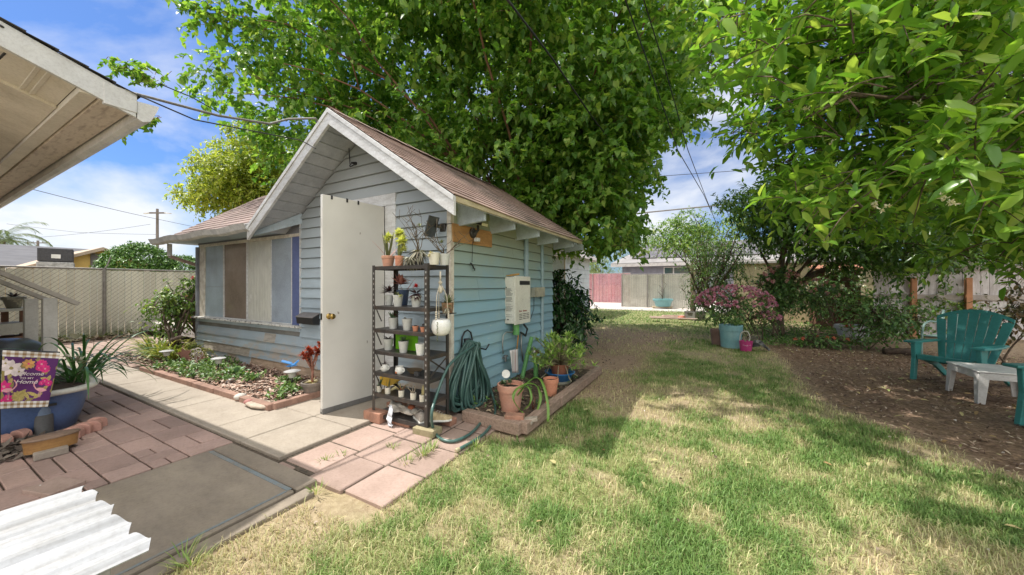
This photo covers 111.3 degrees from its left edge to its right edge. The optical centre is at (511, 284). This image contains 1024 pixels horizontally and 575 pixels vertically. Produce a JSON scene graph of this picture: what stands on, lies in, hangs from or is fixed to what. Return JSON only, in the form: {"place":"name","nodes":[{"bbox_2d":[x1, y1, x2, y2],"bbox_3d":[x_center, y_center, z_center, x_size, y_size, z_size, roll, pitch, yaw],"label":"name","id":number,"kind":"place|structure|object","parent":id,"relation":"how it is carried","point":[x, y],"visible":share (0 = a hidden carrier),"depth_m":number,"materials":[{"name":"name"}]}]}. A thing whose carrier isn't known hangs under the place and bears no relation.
{"place":"outdoors","nodes":[
{"label":"outdoors","id":0,"kind":"place"},
{"bbox_2d":[0,244,87,267],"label":"grey roof house","id":1,"kind":"structure","parent":0,"point":[12,255],"depth_m":17.09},
{"bbox_2d":[38,331,161,342],"bbox_3d":[-9.756,1.242,8.185,0.784,0.268,4.211,0,0,29],"label":"fence debris","id":2,"kind":"object","parent":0,"point":[108,336],"visible":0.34,"depth_m":8.34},
{"bbox_2d":[0,367,232,510],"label":"patio","id":3,"kind":"structure","parent":0,"point":[156,439],"depth_m":2.73,"materials":[{"name":"brick"}]},
{"bbox_2d":[0,307,38,373],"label":"garden shelf","id":4,"kind":"object","parent":3,"relation":"on","point":[8,328],"visible":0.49,"depth_m":4.86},
{"bbox_2d":[0,292,26,307],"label":"potted plant","id":5,"kind":"object","parent":4,"relation":"on","point":[11,300],"visible":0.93,"depth_m":4.86,"materials":[{"name":"grey plant"}]},
{"bbox_2d":[0,338,40,370],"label":"kettle grill","id":6,"kind":"object","parent":3,"relation":"on","point":[22,343],"visible":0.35,"depth_m":3.99,"materials":[{"name":"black metal"}]},
{"bbox_2d":[0,349,59,446],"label":"welcome banner","id":7,"kind":"object","parent":3,"relation":"on","point":[27,377],"visible":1,"depth_m":2.79,"materials":[{"name":"purple fabric"}]},
{"bbox_2d":[0,279,59,340],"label":"stair railing","id":8,"kind":"object","parent":3,"relation":"on","point":[30,318],"visible":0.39,"depth_m":4.21,"materials":[{"name":"paint"}]},
{"bbox_2d":[0,430,77,464],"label":"tub litter","id":9,"kind":"object","parent":3,"relation":"on","point":[14,447],"visible":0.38,"depth_m":2.67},
{"bbox_2d":[20,428,80,454],"bbox_3d":[-3.498,1.184,2.659,0.141,0.112,0.284,0,0,29],"label":"oval wooden tub","id":10,"kind":"object","parent":9,"relation":"on","point":[42,442],"visible":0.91,"depth_m":2.62,"materials":[{"name":"brown wood"}]},
{"bbox_2d":[0,270,79,367],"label":"stair railing","id":11,"kind":"object","parent":3,"relation":"on","point":[49,317],"visible":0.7,"depth_m":3.87,"materials":[{"name":"paint"}]},
{"bbox_2d":[33,445,68,460],"bbox_3d":[-3.428,1.249,2.603,0.065,0.050,0.160,0,0,33],"label":"brick","id":12,"kind":"object","parent":3,"relation":"on","point":[49,453],"visible":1,"depth_m":2.59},
{"bbox_2d":[22,476,85,497],"bbox_3d":[-2.861,1.265,2.188,0.240,0.030,0.160,0,0,11],"label":"brick","id":13,"kind":"object","parent":3,"relation":"on","point":[56,485],"visible":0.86,"depth_m":2.17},
{"bbox_2d":[1,330,177,434],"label":"potted plant","id":14,"kind":"object","parent":3,"relation":"on","point":[72,385],"visible":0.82,"depth_m":3.17,"materials":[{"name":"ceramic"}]},
{"bbox_2d":[58,335,183,367],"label":"brick paving","id":15,"kind":"structure","parent":0,"point":[99,346],"depth_m":7.35,"materials":[{"name":"brick"}]},
{"bbox_2d":[124,352,199,362],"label":"corner bed soil","id":16,"kind":"structure","parent":0,"point":[157,359],"depth_m":5.96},
{"bbox_2d":[118,334,196,359],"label":"strappy plant","id":17,"kind":"object","parent":16,"relation":"on","point":[155,348],"visible":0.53,"depth_m":5.78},
{"bbox_2d":[123,275,195,347],"bbox_3d":[-6.238,0.569,6.451,1.206,1.517,1.193,0,0,-36],"label":"young shrub","id":18,"kind":"object","parent":16,"relation":"on","point":[174,306],"visible":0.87,"depth_m":6.28,"materials":[{"name":"green plant"}]},
{"bbox_2d":[134,336,209,360],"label":"strappy plant","id":19,"kind":"object","parent":16,"relation":"on","point":[174,356],"visible":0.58,"depth_m":5.72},
{"bbox_2d":[93,443,316,574],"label":"concrete slab","id":20,"kind":"structure","parent":0,"point":[165,507],"depth_m":2.12,"materials":[{"name":"concrete"}]},
{"bbox_2d":[115,451,291,574],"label":"painted line","id":21,"kind":"object","parent":20,"relation":"on","point":[266,478],"visible":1,"depth_m":2.12,"materials":[{"name":"grey paint"}]},
{"bbox_2d":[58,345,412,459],"bbox_3d":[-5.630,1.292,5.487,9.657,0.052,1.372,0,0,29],"label":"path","id":22,"kind":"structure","parent":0,"point":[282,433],"depth_m":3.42,"materials":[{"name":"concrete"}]},
{"bbox_2d":[0,0,1012,273],"label":"sky","id":23,"kind":"structure","parent":0,"point":[130,178],"materials":[{"name":"blue"}]},
{"bbox_2d":[461,364,591,416],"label":"side bed soil","id":24,"kind":"structure","parent":0,"point":[535,388],"depth_m":4.03,"materials":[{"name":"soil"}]},
{"bbox_2d":[497,379,523,411],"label":"potted plant","id":25,"kind":"object","parent":24,"relation":"on","point":[506,388],"visible":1,"depth_m":3.41,"materials":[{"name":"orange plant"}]},
{"bbox_2d":[512,377,549,421],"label":"arching strap plant","id":26,"kind":"object","parent":24,"relation":"on","point":[522,386],"visible":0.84,"depth_m":3.34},
{"bbox_2d":[543,376,558,396],"bbox_3d":[0.443,1.155,3.980,0.176,0.190,0.176,0,0,29],"label":"clay pot","id":27,"kind":"object","parent":24,"relation":"on","point":[551,383],"visible":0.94,"depth_m":3.92,"materials":[{"name":"ceramic"}]},
{"bbox_2d":[524,329,597,385],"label":"potted bush","id":28,"kind":"object","parent":24,"relation":"on","point":[557,356],"visible":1,"depth_m":4.35,"materials":[{"name":"green plant"}]},
{"bbox_2d":[58,309,1023,574],"bbox_3d":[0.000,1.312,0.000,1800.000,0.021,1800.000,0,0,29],"label":"ground","id":29,"kind":"structure","parent":0,"point":[342,505],"depth_m":2.81,"materials":[{"name":"soil"}]},
{"bbox_2d":[0,221,52,246],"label":"palm tree","id":30,"kind":"object","parent":29,"relation":"on","point":[9,238],"visible":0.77,"depth_m":24.42,"materials":[{"name":"green plant"}]},
{"bbox_2d":[5,247,140,316],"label":"yellow house","id":31,"kind":"structure","parent":29,"relation":"on","point":[85,258],"depth_m":14.79,"materials":[{"name":"paint"}]},
{"bbox_2d":[36,248,74,269],"bbox_3d":[-17.714,-0.995,13.600,0.880,0.800,0.880,0,0,40],"label":"rooftop air conditioner","id":32,"kind":"object","parent":31,"relation":"on","point":[51,257],"visible":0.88,"depth_m":13.33,"materials":[{"name":"metal"}]},
{"bbox_2d":[0,17,158,208],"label":"house","id":33,"kind":"structure","parent":29,"relation":"on","point":[62,112],"depth_m":2.83,"materials":[{"name":"wood"}]},
{"bbox_2d":[132,91,317,124],"bbox_3d":[-2.831,-1.665,3.086,0.176,0.327,2.080,0,0,39],"label":"service cable","id":34,"kind":"object","parent":33,"relation":"attached to","point":[210,113],"visible":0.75,"depth_m":3.22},
{"bbox_2d":[141,96,315,148],"bbox_3d":[-2.843,-1.571,3.100,0.202,0.225,2.076,0,0,37],"label":"service cable","id":35,"kind":"object","parent":33,"relation":"attached to","point":[222,124],"visible":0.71,"depth_m":3.26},
{"bbox_2d":[0,257,194,340],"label":"slatted fence","id":36,"kind":"object","parent":29,"relation":"on","point":[99,297],"visible":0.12,"depth_m":8.46,"materials":[{"name":"wood"}]},
{"bbox_2d":[99,569,110,574],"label":"bench frame","id":37,"kind":"object","parent":29,"relation":"on","point":[107,572],"visible":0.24,"depth_m":0.99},
{"bbox_2d":[0,485,150,574],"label":"corrugated sheet","id":38,"kind":"object","parent":37,"relation":"on","point":[76,531],"visible":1,"depth_m":1.09,"materials":[{"name":"plastic"}]},
{"bbox_2d":[89,241,194,319],"bbox_3d":[-14.027,-0.059,13.982,2.531,3.358,3.930,0,0,29],"label":"hedge tree","id":39,"kind":"object","parent":29,"relation":"on","point":[133,251],"visible":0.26,"depth_m":13.17,"materials":[{"name":"green plant"}]},
{"bbox_2d":[0,334,372,491],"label":"paving bed","id":40,"kind":"object","parent":29,"relation":"on","point":[236,443],"depth_m":2.84,"materials":[{"name":"soil"}]},
{"bbox_2d":[142,319,194,339],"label":"flowering plant","id":41,"kind":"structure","parent":40,"relation":"on","point":[191,335],"depth_m":8.55,"materials":[{"name":"plant"}]},
{"bbox_2d":[106,349,317,401],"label":"bark mulch","id":42,"kind":"object","parent":40,"relation":"on","point":[235,386],"visible":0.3,"depth_m":4.48,"materials":[{"name":"wood"}]},
{"bbox_2d":[148,355,303,400],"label":"groundcover plants","id":43,"kind":"object","parent":42,"relation":"on","point":[206,367],"visible":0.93,"depth_m":4.66,"materials":[{"name":"green plant"}]},
{"bbox_2d":[299,341,320,393],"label":"potted plant","id":44,"kind":"object","parent":42,"relation":"on","point":[312,384],"visible":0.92,"depth_m":3.95,"materials":[{"name":"red plant"}]},
{"bbox_2d":[139,366,320,410],"bbox_3d":[-3.793,1.245,4.695,3.532,0.081,0.792,0,0,29],"label":"brick edging","id":45,"kind":"object","parent":40,"relation":"on","point":[226,393],"visible":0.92,"depth_m":3.97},
{"bbox_2d":[148,107,583,413],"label":"cottage","id":46,"kind":"structure","parent":40,"relation":"on","point":[283,253],"depth_m":4.25,"materials":[{"name":"paint"}]},
{"bbox_2d":[192,233,301,331],"bbox_3d":[-4.309,-0.033,5.542,3.226,1.357,0.090,0,0,29],"label":"window","id":47,"kind":"structure","parent":46,"relation":"in","point":[254,282],"depth_m":5.41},
{"bbox_2d":[295,312,319,324],"bbox_3d":[-2.701,0.445,4.619,0.376,0.159,0.110,0,0,29],"label":"mailbox","id":48,"kind":"object","parent":46,"relation":"attached to","point":[310,318],"visible":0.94,"depth_m":4.57,"materials":[{"name":"black plastic"}]},
{"bbox_2d":[320,194,383,413],"bbox_3d":[-1.641,0.185,3.694,0.128,2.160,0.698,0,0,35],"label":"door","id":49,"kind":"structure","parent":46,"relation":"in","point":[348,253],"depth_m":3.65,"materials":[{"name":"paint"}]},
{"bbox_2d":[424,215,451,237],"bbox_3d":[-0.645,-0.588,3.613,0.540,0.203,0.168,0,0,-32],"label":"solar lamp","id":50,"kind":"object","parent":46,"relation":"attached to","point":[433,221],"visible":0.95,"depth_m":3.54,"materials":[{"name":"black glass"}]},
{"bbox_2d":[439,294,455,315],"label":"potted plant","id":51,"kind":"object","parent":46,"relation":"attached to","point":[450,306],"depth_m":3.12,"materials":[{"name":"plant"}]},
{"bbox_2d":[452,223,491,246],"bbox_3d":[-0.428,-0.541,3.889,0.020,0.196,0.752,0,0,29],"label":"wooden board","id":52,"kind":"object","parent":46,"relation":"attached to","point":[485,236],"visible":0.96,"depth_m":3.79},
{"bbox_2d":[461,329,489,349],"bbox_3d":[-0.404,0.591,3.727,0.242,0.233,0.257,0,0,29],"label":"hose hanger","id":53,"kind":"object","parent":46,"relation":"attached to","point":[465,339],"visible":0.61,"depth_m":3.77,"materials":[{"name":"black plastic"}]},
{"bbox_2d":[430,339,496,452],"bbox_3d":[-0.403,0.929,3.294,0.496,0.716,1.238,0,0,8],"label":"garden hose","id":54,"kind":"object","parent":53,"relation":"hanging from","point":[474,379],"visible":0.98,"depth_m":3.50,"materials":[{"name":"rubber"}]},
{"bbox_2d":[505,276,529,324],"bbox_3d":[0.082,0.200,4.699,0.158,0.630,0.453,0,0,29],"label":"water heater","id":55,"kind":"object","parent":46,"relation":"attached to","point":[517,299],"visible":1,"depth_m":4.54,"materials":[{"name":"beige metal"}]},
{"bbox_2d":[502,324,537,377],"bbox_3d":[0.147,0.921,4.610,0.286,0.843,0.696,0,0,29],"label":"heater piping","id":56,"kind":"object","parent":46,"relation":"attached to","point":[515,330],"visible":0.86,"depth_m":4.76,"materials":[{"name":"metal"}]},
{"bbox_2d":[137,488,313,574],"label":"slab edging","id":57,"kind":"object","parent":29,"relation":"on","point":[271,511],"visible":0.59,"depth_m":1.83,"materials":[{"name":"concrete"}]},
{"bbox_2d":[161,114,295,222],"bbox_3d":[-8.214,-1.874,11.248,5.522,6.395,3.964,0,0,6],"label":"yellow green tree","id":58,"kind":"object","parent":29,"relation":"on","point":[228,168],"visible":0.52,"depth_m":10.29,"materials":[{"name":"green plant"}]},
{"bbox_2d":[278,405,485,492],"bbox_3d":[-0.890,1.323,2.926,1.080,0.055,1.430,0,0,29],"label":"paver bed","id":59,"kind":"object","parent":29,"relation":"on","point":[303,471],"visible":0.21,"depth_m":2.66,"materials":[{"name":"soil"}]},
{"bbox_2d":[279,406,496,510],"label":"stepping pavers","id":60,"kind":"object","parent":59,"relation":"on","point":[381,488],"visible":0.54,"depth_m":2.57,"materials":[{"name":"concrete"}]},
{"bbox_2d":[364,407,387,423],"bbox_3d":[-1.290,1.238,3.320,0.220,0.095,0.110,0,0,29],"label":"brick","id":61,"kind":"object","parent":60,"relation":"on","point":[375,415],"visible":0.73,"depth_m":3.27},
{"bbox_2d":[413,425,441,437],"bbox_3d":[-0.732,1.256,3.028,0.220,0.058,0.130,0,0,26],"label":"brick","id":62,"kind":"object","parent":60,"relation":"on","point":[429,432],"visible":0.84,"depth_m":2.98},
{"bbox_2d":[372,263,448,427],"bbox_3d":[-0.957,0.531,3.287,0.687,1.433,0.291,0,0,29],"label":"shelving rack","id":63,"kind":"object","parent":62,"relation":"on","point":[426,376],"visible":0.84,"depth_m":3.19,"materials":[{"name":"metal"}]},
{"bbox_2d":[370,231,396,265],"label":"potted plant","id":64,"kind":"object","parent":63,"relation":"on","point":[387,259],"visible":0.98,"depth_m":3.35,"materials":[{"name":"green plant"}]},
{"bbox_2d":[393,227,408,265],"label":"potted plant","id":65,"kind":"object","parent":63,"relation":"on","point":[401,236],"visible":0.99,"depth_m":3.24,"materials":[{"name":"yellow plant"}]},
{"bbox_2d":[391,274,414,304],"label":"potted plant","id":66,"kind":"object","parent":63,"relation":"on","point":[400,280],"visible":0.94,"depth_m":3.41,"materials":[{"name":"blue plant"}]},
{"bbox_2d":[388,400,422,414],"bbox_3d":[-1.008,1.154,3.291,0.374,0.093,0.195,0,0,29],"label":"rag pile","id":67,"kind":"object","parent":63,"relation":"on","point":[399,407],"visible":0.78,"depth_m":3.25,"materials":[{"name":"fabric"}]},
{"bbox_2d":[396,334,417,350],"bbox_3d":[-0.999,0.545,3.321,0.282,0.145,0.012,0,0,29],"label":"lime board","id":68,"kind":"object","parent":63,"relation":"on","point":[413,341],"visible":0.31,"depth_m":3.29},
{"bbox_2d":[395,205,431,269],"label":"potted plant","id":69,"kind":"object","parent":63,"relation":"on","point":[417,256],"visible":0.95,"depth_m":3.19,"materials":[{"name":"green plant"}]},
{"bbox_2d":[408,283,423,306],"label":"potted plant","id":70,"kind":"object","parent":63,"relation":"on","point":[415,298],"visible":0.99,"depth_m":3.14,"materials":[{"name":"red plant"}]},
{"bbox_2d":[431,271,450,340],"bbox_3d":[-0.621,0.180,3.069,0.178,0.601,0.180,0,0,29],"label":"hanging planter","id":71,"kind":"object","parent":63,"relation":"hanging from","point":[440,326],"visible":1,"depth_m":3.02,"materials":[{"name":"white ceramic"}]},
{"bbox_2d":[416,225,472,264],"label":"potted plant","id":72,"kind":"object","parent":63,"relation":"on","point":[444,258],"visible":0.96,"depth_m":3.08,"materials":[{"name":"green plant"}]},
{"bbox_2d":[97,0,743,271],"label":"broadleaf tree","id":73,"kind":"object","parent":29,"relation":"on","point":[560,156],"visible":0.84,"depth_m":7.00,"materials":[{"name":"green plant"}]},
{"bbox_2d":[506,0,626,159],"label":"overhead cable","id":74,"kind":"object","parent":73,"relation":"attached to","point":[530,29],"visible":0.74,"depth_m":4.49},
{"bbox_2d":[462,363,601,435],"bbox_3d":[0.432,1.241,4.226,0.706,0.110,2.564,0,0,29],"label":"timber edging","id":75,"kind":"object","parent":29,"relation":"on","point":[525,427],"visible":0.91,"depth_m":3.27,"materials":[{"name":"wood"}]},
{"bbox_2d":[552,250,596,305],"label":"white neighbour shed","id":76,"kind":"structure","parent":29,"relation":"on","point":[576,267],"depth_m":15.39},
{"bbox_2d":[551,269,604,356],"bbox_3d":[0.877,0.691,6.996,1.845,2.260,1.771,0,0,-24],"label":"glossy bush","id":77,"kind":"object","parent":29,"relation":"on","point":[570,307],"visible":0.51,"depth_m":6.68,"materials":[{"name":"green plant"}]},
{"bbox_2d":[159,344,1023,574],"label":"lawn grass","id":78,"kind":"structure","parent":29,"relation":"on","point":[659,536],"depth_m":2.05,"materials":[{"name":"plant"}]},
{"bbox_2d":[165,542,221,572],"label":"grass tuft","id":79,"kind":"object","parent":78,"relation":"on","point":[188,560],"visible":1,"depth_m":1.60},
{"bbox_2d":[239,329,1023,564],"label":"soil crumbs","id":80,"kind":"object","parent":29,"relation":"on","point":[715,456],"visible":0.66,"depth_m":4.51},
{"bbox_2d":[590,299,730,312],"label":"alley","id":81,"kind":"structure","parent":29,"relation":"on","point":[606,305],"depth_m":19.98,"materials":[{"name":"concrete"}]},
{"bbox_2d":[589,273,629,302],"bbox_3d":[6.266,0.218,26.048,4.923,2.178,0.083,0,0,29],"label":"pink slatted fence","id":82,"kind":"object","parent":81,"relation":"on","point":[604,287],"visible":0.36,"depth_m":25.72,"materials":[{"name":"wood"}]},
{"bbox_2d":[621,273,689,307],"bbox_3d":[8.178,0.333,19.913,3.809,1.948,0.083,0,0,29],"label":"white slatted fence","id":83,"kind":"object","parent":81,"relation":"on","point":[675,290],"visible":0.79,"depth_m":20.01,"materials":[{"name":"wood"}]},
{"bbox_2d":[642,206,746,311],"bbox_3d":[8.768,-1.237,16.439,5.445,5.095,3.485,0,0,3],"label":"leafy tree","id":84,"kind":"object","parent":81,"relation":"on","point":[684,231],"visible":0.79,"depth_m":16.19,"materials":[{"name":"green plant"}]},
{"bbox_2d":[577,307,835,345],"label":"lawn grass","id":85,"kind":"structure","parent":29,"relation":"on","point":[697,342],"depth_m":11.05,"materials":[{"name":"plant"}]},
{"bbox_2d":[674,218,770,324],"bbox_3d":[6.784,-0.373,11.427,2.731,3.702,2.284,0,0,9],"label":"climbing bush","id":86,"kind":"object","parent":29,"relation":"on","point":[700,286],"visible":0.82,"depth_m":11.30,"materials":[{"name":"green plant"}]},
{"bbox_2d":[718,315,743,348],"bbox_3d":[4.603,0.950,7.283,0.510,0.700,0.473,0,0,11],"label":"turquoise tub","id":87,"kind":"object","parent":29,"relation":"on","point":[730,332],"visible":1,"depth_m":7.16,"materials":[{"name":"plastic"}]},
{"bbox_2d":[691,281,779,339],"bbox_3d":[5.262,0.609,8.241,1.834,1.399,1.706,0,0,29],"label":"magenta bush","id":88,"kind":"object","parent":29,"relation":"on","point":[735,306],"visible":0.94,"depth_m":8.08,"materials":[{"name":"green plant"}]},
{"bbox_2d":[739,331,752,351],"bbox_3d":[4.611,1.103,6.900,0.236,0.395,0.236,0,0,29],"label":"pink bucket","id":89,"kind":"object","parent":29,"relation":"on","point":[745,345],"visible":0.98,"depth_m":6.84,"materials":[{"name":"plastic"}]},
{"bbox_2d":[611,240,881,299],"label":"house","id":90,"kind":"structure","parent":29,"relation":"on","point":[654,266],"depth_m":30.81,"materials":[{"name":"stone"}]},
{"bbox_2d":[746,304,788,341],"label":"magenta bush","id":91,"kind":"object","parent":29,"relation":"on","point":[777,316],"visible":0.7,"depth_m":8.03,"materials":[{"name":"green plant"}]},
{"bbox_2d":[536,343,1020,528],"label":"fallen leaves","id":92,"kind":"object","parent":29,"relation":"on","point":[943,441],"visible":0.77,"depth_m":3.73,"materials":[{"name":"brown plant"}]},
{"bbox_2d":[749,264,811,337],"bbox_3d":[6.562,0.386,8.568,1.270,1.845,1.240,0,0,-31],"label":"standard rose","id":93,"kind":"object","parent":29,"relation":"on","point":[783,288],"visible":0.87,"depth_m":8.38,"materials":[{"name":"green plant"}]},
{"bbox_2d":[734,259,872,322],"bbox_3d":[9.976,0.232,11.877,4.138,2.136,0.200,0,0,29],"label":"tan board fence","id":94,"kind":"object","parent":29,"relation":"on","point":[754,272],"visible":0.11,"depth_m":12.38,"materials":[{"name":"wood"}]},
{"bbox_2d":[784,278,846,331],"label":"rose bush","id":95,"kind":"object","parent":29,"relation":"on","point":[814,297],"visible":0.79,"depth_m":9.40,"materials":[{"name":"green plant"}]},
{"bbox_2d":[756,320,877,346],"bbox_3d":[8.288,1.220,9.771,7.553,0.237,2.681,0,0,-44],"label":"clover patch","id":96,"kind":"object","parent":29,"relation":"on","point":[788,337],"visible":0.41,"depth_m":8.50,"materials":[{"name":"plant"}]},
{"bbox_2d":[785,329,878,351],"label":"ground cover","id":97,"kind":"object","parent":29,"relation":"on","point":[829,338],"visible":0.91,"depth_m":7.16,"materials":[{"name":"green plant"}]},
{"bbox_2d":[809,265,862,328],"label":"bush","id":98,"kind":"object","parent":29,"relation":"on","point":[846,283],"visible":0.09,"depth_m":10.28,"materials":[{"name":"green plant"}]},
{"bbox_2d":[803,262,868,328],"bbox_3d":[9.316,0.298,10.222,1.767,2.017,1.470,0,0,29],"label":"rose bush","id":99,"kind":"object","parent":29,"relation":"on","point":[848,292],"visible":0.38,"depth_m":9.96,"materials":[{"name":"green plant"}]},
{"bbox_2d":[660,0,1023,300],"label":"overhanging tree","id":100,"kind":"object","parent":29,"relation":"on","point":[899,69],"visible":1,"depth_m":2.56,"materials":[{"name":"green plant"}]},
{"bbox_2d":[834,324,872,341],"bbox_3d":[8.000,1.120,8.200,0.680,0.360,0.680,0,0,29],"label":"white basin","id":101,"kind":"object","parent":29,"relation":"on","point":[838,330],"visible":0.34,"depth_m":8.11,"materials":[{"name":"plastic"}]},
{"bbox_2d":[709,156,1022,335],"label":"citrus tree","id":102,"kind":"object","parent":29,"relation":"on","point":[890,254],"visible":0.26,"depth_m":7.72,"materials":[{"name":"green plant"}]},
{"bbox_2d":[835,290,946,350],"bbox_3d":[7.283,0.713,6.852,1.598,1.261,1.475,0,0,29],"label":"rose bush","id":103,"kind":"object","parent":29,"relation":"on","point":[883,313],"visible":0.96,"depth_m":6.79,"materials":[{"name":"green plant"}]},
{"bbox_2d":[761,340,1023,475],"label":"wood mulch","id":104,"kind":"object","parent":29,"relation":"on","point":[922,388],"visible":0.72,"depth_m":4.21,"materials":[{"name":"wood"}]},
{"bbox_2d":[850,284,1021,336],"bbox_3d":[10.845,0.669,8.996,3.116,1.842,1.789,0,0,29],"label":"side hedge","id":105,"kind":"object","parent":29,"relation":"on","point":[959,305],"visible":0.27,"depth_m":8.53,"materials":[{"name":"green plant"}]},
{"bbox_2d":[873,260,1023,339],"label":"grey board fence","id":106,"kind":"object","parent":29,"relation":"on","point":[971,288],"visible":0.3,"depth_m":8.47,"materials":[{"name":"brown wood"}]},
{"bbox_2d":[903,309,1015,385],"bbox_3d":[5.956,0.816,4.652,0.843,0.968,0.760,0,0,-17],"label":"adirondack chair","id":107,"kind":"object","parent":29,"relation":"on","point":[965,346],"visible":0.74,"depth_m":4.72,"materials":[{"name":"plastic"}]},
{"bbox_2d":[945,361,1017,404],"bbox_3d":[5.484,1.120,3.940,0.584,0.360,0.582,0,0,29],"label":"side table","id":108,"kind":"object","parent":29,"relation":"on","point":[982,374],"visible":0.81,"depth_m":3.89,"materials":[{"name":"plastic"}]},
{"bbox_2d":[966,271,1023,364],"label":"spiky plant","id":109,"kind":"object","parent":29,"relation":"on","point":[1017,313],"visible":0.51,"depth_m":5.25,"materials":[{"name":"green plant"}]},
{"bbox_2d":[1002,363,1023,425],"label":"adirondack chair","id":110,"kind":"object","parent":29,"relation":"on","point":[1019,412],"visible":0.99,"depth_m":3.24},
{"bbox_2d":[625,0,719,230],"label":"overhead cable","id":111,"kind":"object","parent":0,"point":[659,95],"visible":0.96,"depth_m":4.76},
{"bbox_2d":[643,0,720,234],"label":"overhead cable","id":112,"kind":"object","parent":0,"point":[671,91],"visible":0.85,"depth_m":5.13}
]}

